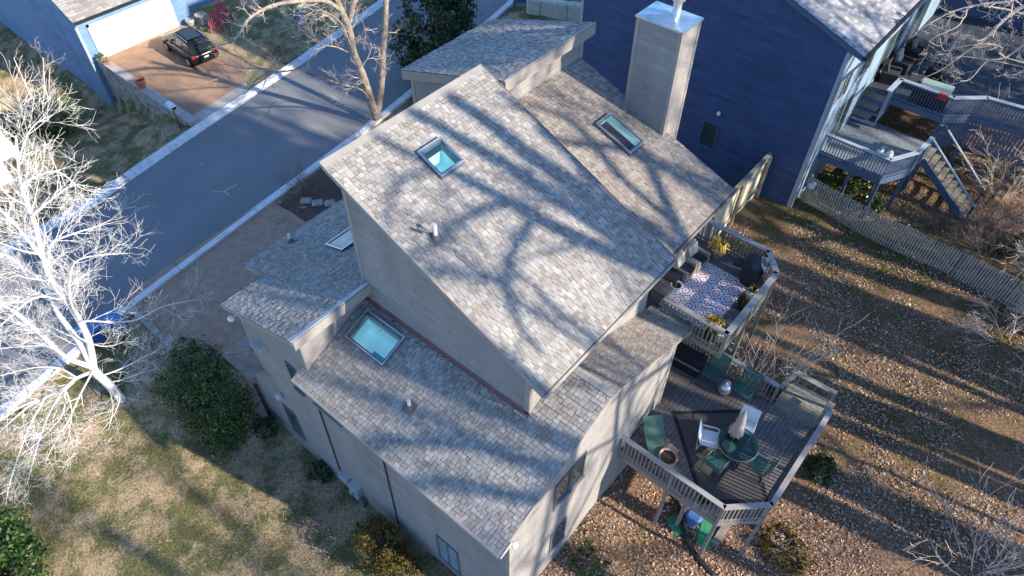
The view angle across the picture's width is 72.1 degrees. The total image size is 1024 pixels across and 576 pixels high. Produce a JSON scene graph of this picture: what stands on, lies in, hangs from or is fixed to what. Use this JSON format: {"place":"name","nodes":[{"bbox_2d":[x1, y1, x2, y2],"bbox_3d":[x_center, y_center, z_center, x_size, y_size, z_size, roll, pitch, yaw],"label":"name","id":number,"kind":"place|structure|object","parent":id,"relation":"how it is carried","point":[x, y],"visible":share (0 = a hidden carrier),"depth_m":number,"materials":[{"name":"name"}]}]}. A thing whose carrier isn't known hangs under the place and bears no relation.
{"place":"outdoors","nodes":[
{"label":"outdoors","id":0,"kind":"place"},
{"bbox_2d":[107,24,244,114],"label":"driveway","id":1,"kind":"structure","parent":0,"point":[174,77],"depth_m":44.18,"materials":[{"name":"concrete"}]},
{"bbox_2d":[161,26,218,66],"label":"suv","id":2,"kind":"object","parent":1,"relation":"on","point":[181,42],"visible":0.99,"depth_m":44.18,"materials":[{"name":"black paint"}]},
{"bbox_2d":[123,201,305,418],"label":"driveway","id":3,"kind":"structure","parent":0,"point":[225,274],"depth_m":32.26,"materials":[{"name":"concrete"}]},
{"bbox_2d":[0,0,507,404],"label":"street","id":4,"kind":"structure","parent":0,"point":[248,148],"depth_m":37.20,"materials":[{"name":"asphalt"}]},
{"bbox_2d":[0,0,1023,575],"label":"ground","id":5,"kind":"structure","parent":0,"point":[128,136],"depth_m":26.95,"materials":[{"name":"green plant"}]},
{"bbox_2d":[0,132,19,186],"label":"house","id":6,"kind":"structure","parent":5,"relation":"on","point":[4,155],"depth_m":36.57,"materials":[{"name":"white paint"}]},
{"bbox_2d":[0,484,57,575],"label":"broadleaf shrub","id":7,"kind":"object","parent":5,"relation":"on","point":[21,546],"visible":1,"depth_m":23.54,"materials":[{"name":"green plant"}]},
{"bbox_2d":[0,36,65,130],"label":"bare tree","id":8,"kind":"object","parent":5,"relation":"on","point":[28,91],"visible":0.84,"depth_m":42.07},
{"bbox_2d":[23,435,45,455],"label":"stepping slab","id":9,"kind":"structure","parent":5,"relation":"on","point":[34,442],"depth_m":27.25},
{"bbox_2d":[4,89,86,156],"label":"bare shrub","id":10,"kind":"object","parent":5,"relation":"on","point":[52,132],"visible":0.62,"depth_m":43.10,"materials":[{"name":"beige plant"}]},
{"bbox_2d":[74,318,105,346],"bbox_3d":[-17.717,1.951,29.722,0.780,1.090,0.720,18,51,15],"label":"wheeled bin","id":11,"kind":"object","parent":5,"relation":"on","point":[99,338],"visible":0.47,"depth_m":29.48,"materials":[{"name":"blue plastic"}]},
{"bbox_2d":[0,0,213,111],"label":"house","id":12,"kind":"structure","parent":5,"relation":"on","point":[79,35],"depth_m":46.01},
{"bbox_2d":[90,0,177,56],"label":"garage door","id":13,"kind":"structure","parent":12,"relation":"in","point":[116,34],"depth_m":45.78,"materials":[{"name":"white paint"}]},
{"bbox_2d":[0,52,214,515],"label":"bare tree","id":14,"kind":"object","parent":5,"relation":"on","point":[98,375],"visible":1,"depth_m":24.19,"materials":[{"name":"white plant"}]},
{"bbox_2d":[96,309,125,337],"bbox_3d":[-17.055,1.582,30.137,0.780,1.090,0.720,22,52,18],"label":"wheeled bin","id":15,"kind":"object","parent":5,"relation":"on","point":[111,314],"visible":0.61,"depth_m":29.85,"materials":[{"name":"blue plastic"}]},
{"bbox_2d":[95,57,198,126],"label":"retaining wall","id":16,"kind":"structure","parent":5,"relation":"on","point":[122,84],"depth_m":43.46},
{"bbox_2d":[133,76,145,88],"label":"flower pot","id":17,"kind":"object","parent":16,"relation":"on","point":[139,82],"visible":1,"depth_m":42.44,"materials":[{"name":"ceramic"}]},
{"bbox_2d":[123,333,209,400],"bbox_3d":[-14.178,2.621,28.727,3.368,2.380,3.154,-18,51,-16],"label":"bare shrub","id":18,"kind":"object","parent":5,"relation":"on","point":[162,359],"visible":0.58,"depth_m":28.73,"materials":[{"name":"plant"}]},
{"bbox_2d":[165,101,180,127],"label":"mailbox","id":19,"kind":"object","parent":5,"relation":"on","point":[170,105],"visible":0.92,"depth_m":40.17,"materials":[{"name":"white metal"}]},
{"bbox_2d":[120,298,254,423],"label":"edging wall","id":20,"kind":"structure","parent":5,"relation":"on","point":[147,323],"depth_m":30.53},
{"bbox_2d":[0,0,389,255],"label":"kerb","id":21,"kind":"structure","parent":5,"relation":"on","point":[163,152],"depth_m":39.69,"materials":[{"name":"concrete"}]},
{"bbox_2d":[194,11,205,24],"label":"birdbath","id":22,"kind":"object","parent":5,"relation":"on","point":[201,14],"visible":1,"depth_m":47.73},
{"bbox_2d":[150,335,264,463],"bbox_3d":[-11.671,4.213,27.036,4.995,4.519,3.535,32,56,25],"label":"evergreen shrub","id":23,"kind":"object","parent":5,"relation":"on","point":[206,374],"visible":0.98,"depth_m":26.44,"materials":[{"name":"green plant"}]},
{"bbox_2d":[208,10,223,31],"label":"garden chair","id":24,"kind":"object","parent":5,"relation":"on","point":[216,24],"visible":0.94,"depth_m":47.38,"materials":[{"name":"red paint"}]},
{"bbox_2d":[193,83,247,123],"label":"driveway apron","id":25,"kind":"object","parent":5,"relation":"on","point":[212,108],"visible":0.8,"depth_m":41.96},
{"bbox_2d":[214,2,232,20],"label":"garden chair","id":26,"kind":"object","parent":5,"relation":"on","point":[223,11],"visible":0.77,"depth_m":48.24,"materials":[{"name":"red paint"}]},
{"bbox_2d":[0,318,447,575],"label":"lawn grass","id":27,"kind":"structure","parent":5,"relation":"on","point":[177,493],"depth_m":25.82,"materials":[{"name":"plant"}]},
{"bbox_2d":[219,45,257,74],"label":"bare shrub","id":28,"kind":"object","parent":5,"relation":"on","point":[240,62],"visible":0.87,"depth_m":43.81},
{"bbox_2d":[0,0,515,418],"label":"kerb","id":29,"kind":"structure","parent":5,"relation":"on","point":[74,351],"depth_m":34.24,"materials":[{"name":"concrete"}]},
{"bbox_2d":[251,415,280,439],"bbox_3d":[-9.464,5.351,27.022,1.108,1.180,1.122,-11,49,-10],"label":"evergreen shrub","id":30,"kind":"object","parent":5,"relation":"on","point":[261,431],"visible":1,"depth_m":26.86,"materials":[{"name":"green plant"}]},
{"bbox_2d":[252,32,299,64],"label":"bare shrub","id":31,"kind":"object","parent":5,"relation":"on","point":[283,48],"visible":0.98,"depth_m":45.38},
{"bbox_2d":[293,10,304,24],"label":"garden ornament","id":32,"kind":"object","parent":5,"relation":"on","point":[296,18],"visible":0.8,"depth_m":47.81,"materials":[{"name":"teal ceramic"}]},
{"bbox_2d":[280,171,342,221],"bbox_3d":[-5.498,-5.158,36.182,10.500,0.997,9.350,32,56,25],"label":"planting bed","id":33,"kind":"object","parent":5,"relation":"on","point":[325,191],"visible":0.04,"depth_m":36.24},
{"bbox_2d":[273,154,322,205],"bbox_3d":[-10.954,-5.773,36.273,3.252,1.702,3.037,32,56,25],"label":"bare shrub","id":34,"kind":"object","parent":33,"relation":"on","point":[299,177],"visible":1,"depth_m":36.37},
{"bbox_2d":[194,0,430,120],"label":"bare tree","id":35,"kind":"object","parent":5,"relation":"on","point":[375,109],"visible":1,"depth_m":35.09,"materials":[{"name":"beige plant"}]},
{"bbox_2d":[306,459,334,484],"bbox_3d":[-7.214,6.935,26.282,1.042,1.091,1.038,32,56,25],"label":"evergreen shrub","id":36,"kind":"object","parent":5,"relation":"on","point":[323,475],"visible":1,"depth_m":26.20,"materials":[{"name":"green plant"}]},
{"bbox_2d":[346,511,421,575],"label":"olive shrub","id":37,"kind":"object","parent":5,"relation":"on","point":[373,525],"visible":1,"depth_m":23.17,"materials":[{"name":"green plant"}]},
{"bbox_2d":[389,0,481,68],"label":"evergreen tree","id":38,"kind":"object","parent":5,"relation":"on","point":[445,28],"visible":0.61,"depth_m":40.47,"materials":[{"name":"green plant"}]},
{"bbox_2d":[219,0,734,575],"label":"house","id":39,"kind":"structure","parent":5,"relation":"on","point":[521,214],"depth_m":19.49,"materials":[{"name":"beige"}]},
{"bbox_2d":[282,403,306,442],"bbox_3d":[-7.956,4.936,25.762,0.780,1.870,0.140,32,56,25],"label":"window","id":40,"kind":"structure","parent":39,"relation":"in","point":[292,417],"depth_m":25.82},
{"bbox_2d":[284,360,305,397],"bbox_3d":[-6.764,2.830,21.922,0.530,1.520,0.140,32,56,25],"label":"window","id":41,"kind":"structure","parent":39,"relation":"in","point":[291,370],"depth_m":21.84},
{"bbox_2d":[312,401,342,428],"bbox_3d":[-5.675,3.538,21.334,1.380,1.170,0.140,32,56,25],"label":"window","id":42,"kind":"structure","parent":39,"relation":"in","point":[324,412],"depth_m":21.68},
{"bbox_2d":[435,534,461,575],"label":"window","id":43,"kind":"structure","parent":39,"relation":"in","point":[450,557],"depth_m":22.10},
{"bbox_2d":[548,516,566,555],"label":"window","id":44,"kind":"structure","parent":39,"relation":"in","point":[557,536],"depth_m":21.29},
{"bbox_2d":[552,467,572,512],"bbox_3d":[1.344,5.376,18.783,0.140,1.420,0.760,32,56,25],"label":"window","id":45,"kind":"structure","parent":39,"relation":"in","point":[561,492],"depth_m":18.84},
{"bbox_2d":[569,450,586,491],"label":"window","id":46,"kind":"structure","parent":39,"relation":"in","point":[578,468],"depth_m":19.20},
{"bbox_2d":[8,0,1023,575],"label":"fallen leaves","id":47,"kind":"object","parent":5,"relation":"on","point":[872,410],"visible":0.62,"depth_m":25.55,"materials":[{"name":"plant"}]},
{"bbox_2d":[526,0,540,15],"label":"limestone block","id":48,"kind":"structure","parent":5,"relation":"on","point":[533,7],"depth_m":48.43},
{"bbox_2d":[541,0,554,17],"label":"limestone block","id":49,"kind":"structure","parent":5,"relation":"on","point":[546,8],"depth_m":48.19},
{"bbox_2d":[553,0,569,20],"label":"limestone block","id":50,"kind":"structure","parent":5,"relation":"on","point":[560,9],"depth_m":47.86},
{"bbox_2d":[567,1,580,21],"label":"limestone block","id":51,"kind":"structure","parent":5,"relation":"on","point":[574,9],"depth_m":47.58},
{"bbox_2d":[567,537,612,575],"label":"ground plant","id":52,"kind":"object","parent":5,"relation":"on","point":[582,548],"visible":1,"depth_m":22.27,"materials":[{"name":"green plant"}]},
{"bbox_2d":[665,514,685,536],"bbox_3d":[5.513,7.815,23.280,0.626,0.040,0.670,-16,50,-14],"label":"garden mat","id":53,"kind":"object","parent":5,"relation":"on","point":[670,520],"visible":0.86,"depth_m":23.25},
{"bbox_2d":[685,509,702,526],"bbox_3d":[5.974,7.601,23.215,0.580,0.500,0.580,32,56,25],"label":"storage tub","id":54,"kind":"object","parent":5,"relation":"on","point":[693,519],"visible":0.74,"depth_m":23.00,"materials":[{"name":"blue plastic"}]},
{"bbox_2d":[676,499,714,575],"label":"drain pipe","id":55,"kind":"object","parent":5,"relation":"on","point":[703,563],"visible":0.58,"depth_m":22.76,"materials":[{"name":"black plastic"}]},
{"bbox_2d":[694,519,713,548],"bbox_3d":[6.321,8.033,23.170,0.572,0.090,1.076,19,51,16],"label":"garden mat","id":56,"kind":"object","parent":5,"relation":"on","point":[705,526],"visible":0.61,"depth_m":23.11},
{"bbox_2d":[645,220,779,374],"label":"deck","id":57,"kind":"structure","parent":5,"relation":"on","point":[736,322],"depth_m":22.76,"materials":[{"name":"grey wood"}]},
{"bbox_2d":[649,281,674,303],"bbox_3d":[4.915,0.159,23.035,0.600,0.440,0.600,32,56,25],"label":"ottoman","id":58,"kind":"object","parent":57,"relation":"on","point":[660,291],"visible":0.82,"depth_m":22.87,"materials":[{"name":"grey wicker"}]},
{"bbox_2d":[658,268,683,286],"bbox_3d":[5.281,-0.313,23.459,0.600,0.440,0.600,32,56,25],"label":"side table","id":59,"kind":"object","parent":57,"relation":"on","point":[673,275],"visible":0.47,"depth_m":23.25,"materials":[{"name":"black plastic"}]},
{"bbox_2d":[670,280,682,292],"bbox_3d":[5.423,-0.010,23.283,0.420,0.300,0.420,32,56,25],"label":"flower pot","id":60,"kind":"object","parent":57,"relation":"on","point":[678,285],"visible":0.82,"depth_m":23.20,"materials":[{"name":"ceramic"}]},
{"bbox_2d":[672,249,697,283],"bbox_3d":[5.747,-0.750,23.616,0.729,0.792,0.705,32,56,25],"label":"wicker armchair","id":61,"kind":"object","parent":57,"relation":"on","point":[686,266],"visible":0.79,"depth_m":23.53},
{"bbox_2d":[683,238,710,272],"bbox_3d":[6.254,-1.115,23.946,0.729,0.792,0.705,35,57,27],"label":"wicker armchair","id":62,"kind":"object","parent":57,"relation":"on","point":[693,250],"visible":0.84,"depth_m":23.86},
{"bbox_2d":[669,262,746,329],"bbox_3d":[6.432,0.235,23.260,1.720,0.010,2.720,32,56,25],"label":"rug","id":63,"kind":"object","parent":57,"relation":"on","point":[707,289],"visible":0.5,"depth_m":23.33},
{"bbox_2d":[702,314,726,341],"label":"potted plant","id":64,"kind":"object","parent":57,"relation":"on","point":[716,320],"visible":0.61,"depth_m":21.48,"materials":[{"name":"yellow plant"}]},
{"bbox_2d":[706,234,730,260],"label":"potted plant","id":65,"kind":"object","parent":57,"relation":"on","point":[718,249],"visible":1,"depth_m":23.93,"materials":[{"name":"yellow plant"}]},
{"bbox_2d":[735,294,750,310],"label":"potted plant","id":66,"kind":"object","parent":57,"relation":"on","point":[742,301],"visible":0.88,"depth_m":22.65,"materials":[{"name":"green plant"}]},
{"bbox_2d":[743,283,758,300],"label":"potted plant","id":67,"kind":"object","parent":57,"relation":"on","point":[752,291],"visible":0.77,"depth_m":22.86,"materials":[{"name":"green plant"}]},
{"bbox_2d":[733,253,769,286],"bbox_3d":[7.965,-0.641,23.285,1.232,1.170,0.721,32,56,25],"label":"kettle grill","id":68,"kind":"object","parent":57,"relation":"on","point":[755,266],"visible":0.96,"depth_m":23.02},
{"bbox_2d":[711,525,731,546],"bbox_3d":[6.880,8.083,23.145,0.250,0.120,0.950,32,56,25],"label":"timber sleeper","id":69,"kind":"object","parent":5,"relation":"on","point":[719,536],"visible":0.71,"depth_m":23.04,"materials":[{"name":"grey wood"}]},
{"bbox_2d":[618,337,837,555],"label":"deck","id":70,"kind":"structure","parent":5,"relation":"on","point":[777,434],"depth_m":22.58,"materials":[{"name":"grey wood"}]},
{"bbox_2d":[642,414,669,466],"bbox_3d":[4.518,4.794,22.041,0.651,0.758,1.491,-5,48,-5],"label":"sun lounger","id":71,"kind":"object","parent":70,"relation":"on","point":[654,435],"visible":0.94,"depth_m":22.18,"materials":[{"name":"teal"}]},
{"bbox_2d":[658,447,678,466],"bbox_3d":[4.811,5.305,21.801,0.620,0.432,0.620,32,56,25],"label":"planter","id":72,"kind":"object","parent":70,"relation":"on","point":[667,458],"visible":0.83,"depth_m":21.72,"materials":[{"name":"ceramic"}]},
{"bbox_2d":[671,342,707,377],"bbox_3d":[6.033,2.474,24.223,1.160,0.600,0.690,29,54,23],"label":"storage chest","id":73,"kind":"object","parent":70,"relation":"on","point":[689,360],"visible":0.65,"depth_m":24.00,"materials":[{"name":"black plastic"}]},
{"bbox_2d":[699,353,731,390],"bbox_3d":[6.831,2.761,23.643,0.653,1.098,0.692,30,55,24],"label":"patio chair","id":74,"kind":"object","parent":70,"relation":"on","point":[722,364],"visible":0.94,"depth_m":23.66,"materials":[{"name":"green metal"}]},
{"bbox_2d":[672,409,768,503],"bbox_3d":[6.550,5.250,22.141,2.463,0.013,3.256,-1,48,-2],"label":"rug","id":75,"kind":"object","parent":70,"relation":"on","point":[731,484],"visible":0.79,"depth_m":22.03,"materials":[{"name":"fabric"}]},
{"bbox_2d":[695,419,719,451],"bbox_3d":[6.115,4.661,22.010,0.691,0.938,0.593,14,50,12],"label":"patio chair","id":76,"kind":"object","parent":75,"relation":"on","point":[708,438],"visible":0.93,"depth_m":21.99,"materials":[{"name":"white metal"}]},
{"bbox_2d":[699,448,730,481],"bbox_3d":[6.179,5.330,21.415,0.691,0.938,0.593,-35,57,-27],"label":"patio chair","id":77,"kind":"object","parent":75,"relation":"on","point":[716,462],"visible":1,"depth_m":21.45,"materials":[{"name":"green metal"}]},
{"bbox_2d":[722,411,746,452],"bbox_3d":[6.879,4.346,21.530,0.488,2.080,0.464,32,56,25],"label":"patio umbrella","id":78,"kind":"object","parent":75,"relation":"on","point":[736,428],"visible":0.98,"depth_m":21.42,"materials":[{"name":"fabric"}]},
{"bbox_2d":[717,426,758,469],"bbox_3d":[6.940,5.007,21.854,1.251,0.730,1.251,32,56,25],"label":"patio table","id":79,"kind":"object","parent":75,"relation":"on","point":[738,461],"visible":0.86,"depth_m":21.63,"materials":[{"name":"green glass"}]},
{"bbox_2d":[730,404,761,442],"bbox_3d":[7.434,4.302,22.342,0.593,0.938,0.691,24,52,19],"label":"patio chair","id":80,"kind":"object","parent":75,"relation":"on","point":[753,414],"visible":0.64,"depth_m":22.28,"materials":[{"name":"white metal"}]},
{"bbox_2d":[744,450,781,483],"bbox_3d":[7.615,5.394,21.369,0.691,0.938,0.593,34,56,26],"label":"patio chair","id":81,"kind":"object","parent":75,"relation":"on","point":[759,464],"visible":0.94,"depth_m":21.37,"materials":[{"name":"green metal"}]},
{"bbox_2d":[718,380,731,394],"bbox_3d":[7.111,3.312,23.472,0.480,0.620,0.480,32,56,25],"label":"ball","id":82,"kind":"object","parent":70,"relation":"on","point":[724,387],"visible":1,"depth_m":23.31,"materials":[{"name":"metal"}]},
{"bbox_2d":[729,365,764,404],"bbox_3d":[7.743,3.242,23.222,0.653,1.098,0.692,37,57,28],"label":"patio chair","id":83,"kind":"object","parent":70,"relation":"on","point":[754,379],"visible":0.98,"depth_m":23.22,"materials":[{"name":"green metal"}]},
{"bbox_2d":[695,152,772,242],"bbox_3d":[8.407,-2.368,29.831,0.260,2.600,9.925,32,56,25],"label":"panel fence","id":84,"kind":"object","parent":5,"relation":"on","point":[747,188],"visible":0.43,"depth_m":31.02,"materials":[{"name":"grey wood"}]},
{"bbox_2d":[728,273,836,384],"bbox_3d":[8.972,2.284,24.634,3.744,5.083,3.330,21,51,17],"label":"sapling","id":85,"kind":"object","parent":5,"relation":"on","point":[744,361],"visible":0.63,"depth_m":24.45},
{"bbox_2d":[759,519,815,575],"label":"ground plant","id":86,"kind":"object","parent":5,"relation":"on","point":[779,548],"visible":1,"depth_m":22.61,"materials":[{"name":"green plant"}]},
{"bbox_2d":[768,380,810,404],"bbox_3d":[10.391,4.041,26.171,1.699,0.949,1.453,7,49,6],"label":"ground plant","id":87,"kind":"object","parent":5,"relation":"on","point":[780,389],"visible":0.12,"depth_m":26.21,"materials":[{"name":"green plant"}]},
{"bbox_2d":[580,0,1023,206],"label":"house","id":88,"kind":"structure","parent":5,"relation":"on","point":[786,83],"depth_m":30.50,"materials":[{"name":"blue"}]},
{"bbox_2d":[696,119,719,151],"bbox_3d":[9.257,-7.216,33.188,0.880,1.470,0.140,32,56,25],"label":"window","id":89,"kind":"structure","parent":88,"relation":"in","point":[709,130],"depth_m":33.20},
{"bbox_2d":[822,88,857,149],"bbox_3d":[14.699,-7.586,31.622,0.090,2.270,1.920,32,56,25],"label":"window","id":90,"kind":"structure","parent":88,"relation":"in","point":[843,109],"depth_m":31.53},
{"bbox_2d":[834,64,856,104],"bbox_3d":[13.650,-8.363,28.856,0.090,1.420,1.020,32,56,25],"label":"window","id":91,"kind":"structure","parent":88,"relation":"in","point":[846,81],"depth_m":28.92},
{"bbox_2d":[855,51,876,81],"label":"window","id":92,"kind":"structure","parent":88,"relation":"in","point":[866,65],"depth_m":30.34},
{"bbox_2d":[870,15,911,82],"bbox_3d":[17.707,-11.174,32.937,0.090,2.320,2.620,32,56,25],"label":"window","id":93,"kind":"structure","parent":88,"relation":"in","point":[891,47],"depth_m":32.82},
{"bbox_2d":[900,0,931,47],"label":"window","id":94,"kind":"structure","parent":88,"relation":"in","point":[922,9],"depth_m":34.70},
{"bbox_2d":[977,0,1002,15],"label":"window","id":95,"kind":"structure","parent":88,"relation":"in","point":[987,10],"depth_m":36.92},
{"bbox_2d":[801,453,838,485],"bbox_3d":[10.619,6.261,24.306,1.224,1.202,1.265,32,56,25],"label":"evergreen shrub","id":96,"kind":"object","parent":5,"relation":"on","point":[813,473],"visible":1,"depth_m":24.24,"materials":[{"name":"green plant"}]},
{"bbox_2d":[781,312,868,394],"bbox_3d":[10.950,2.715,24.967,3.687,3.934,2.368,-17,51,-15],"label":"sapling","id":97,"kind":"object","parent":5,"relation":"on","point":[786,366],"visible":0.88,"depth_m":24.99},
{"bbox_2d":[816,169,887,215],"bbox_3d":[15.950,-4.549,33.225,3.663,1.547,2.371,32,56,25],"label":"evergreen shrub","id":98,"kind":"object","parent":5,"relation":"on","point":[853,189],"visible":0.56,"depth_m":32.94,"materials":[{"name":"green plant"}]},
{"bbox_2d":[800,174,936,263],"bbox_3d":[15.774,-3.050,31.410,5.818,2.040,0.140,32,56,25],"label":"picket fence","id":99,"kind":"object","parent":5,"relation":"on","point":[843,211],"visible":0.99,"depth_m":31.34,"materials":[{"name":"grey wood"}]},
{"bbox_2d":[925,241,969,277],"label":"picket gate","id":100,"kind":"structure","parent":99,"relation":"attached to","point":[948,267],"depth_m":29.91,"materials":[{"name":"grey wood"}]},
{"bbox_2d":[817,7,1023,222],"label":"deck","id":101,"kind":"structure","parent":5,"relation":"on","point":[856,142],"depth_m":32.32,"materials":[{"name":"grey wood"}]},
{"bbox_2d":[878,58,901,85],"bbox_3d":[17.780,-10.174,33.050,0.889,0.900,0.860,22,52,18],"label":"wicker armchair","id":102,"kind":"object","parent":101,"relation":"on","point":[890,75],"visible":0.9,"depth_m":32.92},
{"bbox_2d":[892,47,915,75],"bbox_3d":[18.702,-10.872,33.680,0.889,0.900,0.860,32,56,25],"label":"wicker armchair","id":103,"kind":"object","parent":101,"relation":"on","point":[903,61],"visible":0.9,"depth_m":33.54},
{"bbox_2d":[904,36,928,63],"bbox_3d":[19.755,-11.681,34.410,0.860,0.900,0.889,-30,55,-25],"label":"wicker armchair","id":104,"kind":"object","parent":101,"relation":"on","point":[914,48],"visible":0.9,"depth_m":34.30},
{"bbox_2d":[903,73,929,89],"bbox_3d":[18.907,-9.604,32.873,0.800,0.420,0.800,32,56,25],"label":"coffee table","id":105,"kind":"object","parent":101,"relation":"on","point":[913,77],"visible":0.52,"depth_m":32.77,"materials":[{"name":"wicker"}]},
{"bbox_2d":[908,78,954,110],"bbox_3d":[18.801,-8.722,31.564,1.500,1.000,0.677,27,54,22],"label":"storage box","id":106,"kind":"object","parent":101,"relation":"on","point":[942,87],"visible":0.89,"depth_m":31.39,"materials":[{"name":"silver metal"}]},
{"bbox_2d":[925,59,957,81],"bbox_3d":[20.329,-10.419,33.290,0.860,0.900,0.889,-36,58,-28],"label":"wicker armchair","id":107,"kind":"object","parent":101,"relation":"on","point":[937,75],"visible":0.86,"depth_m":33.24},
{"bbox_2d":[903,457,1023,575],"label":"bare shrub","id":108,"kind":"object","parent":5,"relation":"on","point":[997,556],"visible":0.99,"depth_m":22.34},
{"bbox_2d":[910,0,1023,84],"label":"bare tree","id":109,"kind":"object","parent":5,"relation":"on","point":[1009,15],"visible":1,"depth_m":27.14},
{"bbox_2d":[931,169,1023,258],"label":"bare shrub","id":110,"kind":"object","parent":5,"relation":"on","point":[985,229],"visible":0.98,"depth_m":30.78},
{"bbox_2d":[941,273,1023,393],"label":"bare shrub","id":111,"kind":"object","parent":5,"relation":"on","point":[976,330],"visible":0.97,"depth_m":28.32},
{"bbox_2d":[953,255,1023,314],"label":"picket fence","id":112,"kind":"object","parent":5,"relation":"on","point":[1012,295],"visible":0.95,"depth_m":29.17,"materials":[{"name":"grey wood"}]},
{"bbox_2d":[953,85,1023,197],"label":"bare shrub","id":113,"kind":"object","parent":5,"relation":"on","point":[1000,165],"visible":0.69,"depth_m":32.46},
{"bbox_2d":[979,211,1023,334],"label":"bare shrub","id":114,"kind":"object","parent":5,"relation":"on","point":[1021,252],"visible":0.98,"depth_m":28.34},
{"bbox_2d":[993,233,1023,261],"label":"evergreen shrub","id":115,"kind":"object","parent":5,"relation":"on","point":[1009,248],"visible":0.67,"depth_m":30.86,"materials":[{"name":"green plant"}]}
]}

